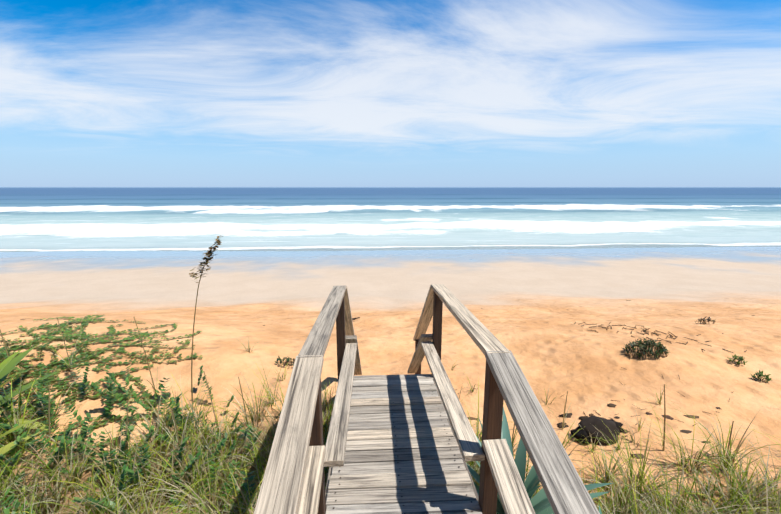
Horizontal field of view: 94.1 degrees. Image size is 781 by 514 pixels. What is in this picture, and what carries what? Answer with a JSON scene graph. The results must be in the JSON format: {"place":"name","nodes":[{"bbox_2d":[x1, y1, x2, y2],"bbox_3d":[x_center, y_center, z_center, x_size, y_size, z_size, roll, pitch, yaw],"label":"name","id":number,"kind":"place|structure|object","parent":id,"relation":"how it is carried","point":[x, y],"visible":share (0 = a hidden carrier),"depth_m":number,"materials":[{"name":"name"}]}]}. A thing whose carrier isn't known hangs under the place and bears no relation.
{"place":"outdoors","nodes":[
{"label":"outdoors","id":0,"kind":"place"},
{"bbox_2d":[0,246,780,513],"bbox_3d":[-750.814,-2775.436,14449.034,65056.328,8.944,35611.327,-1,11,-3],"label":"sandy beach","id":1,"kind":"structure","parent":0,"point":[528,308],"depth_m":8.50,"materials":[{"name":"beige sand"}]},
{"bbox_2d":[0,315,201,489],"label":"dune vines","id":2,"kind":"object","parent":1,"relation":"on","point":[69,333],"visible":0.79,"depth_m":5.52,"materials":[{"name":"green plant"}]},
{"bbox_2d":[0,345,261,513],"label":"broadleaf plant","id":3,"kind":"object","parent":1,"relation":"on","point":[8,364],"visible":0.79,"depth_m":3.90,"materials":[{"name":"green plant"}]},
{"bbox_2d":[20,300,754,458],"bbox_3d":[2.264,2.302,8.762,22.471,1.931,9.162,-3,11,-17],"label":"seaweed debris","id":4,"kind":"object","parent":1,"relation":"on","point":[590,424],"visible":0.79,"depth_m":4.70,"materials":[{"name":"brown plant"}]},
{"bbox_2d":[0,236,780,477],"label":"sea oats","id":5,"kind":"object","parent":1,"relation":"on","point":[209,253],"visible":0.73,"depth_m":4.34,"materials":[{"name":"plant"}]},
{"bbox_2d":[254,284,599,513],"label":"wooden boardwalk","id":6,"kind":"structure","parent":1,"relation":"on","point":[360,451],"depth_m":2.36,"materials":[{"name":"grey wood"}]},
{"bbox_2d":[333,374,472,513],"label":"deck nails","id":7,"kind":"object","parent":6,"relation":"on","point":[398,456],"visible":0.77,"depth_m":2.74,"materials":[{"name":"brown"}]},
{"bbox_2d":[275,316,772,382],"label":"small shrubs","id":8,"kind":"object","parent":1,"relation":"on","point":[646,344],"visible":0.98,"depth_m":6.50,"materials":[{"name":"green plant"}]},
{"bbox_2d":[466,407,612,513],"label":"yucca plant","id":9,"kind":"object","parent":1,"relation":"on","point":[539,500],"visible":0.27,"depth_m":3.10,"materials":[{"name":"green plant"}]},
{"bbox_2d":[0,187,780,251],"bbox_3d":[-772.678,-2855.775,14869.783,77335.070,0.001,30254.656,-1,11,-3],"label":"ocean water","id":10,"kind":"structure","parent":0,"point":[46,219],"depth_m":88.82,"materials":[{"name":"blue liquid"}]},
{"bbox_2d":[0,339,780,513],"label":"dune grass","id":11,"kind":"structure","parent":0,"point":[750,501],"depth_m":3.57,"materials":[{"name":"green plant"}]},
{"bbox_2d":[0,0,780,186],"label":"sky","id":12,"kind":"structure","parent":0,"point":[94,93],"materials":[{"name":"blue"}]}
]}

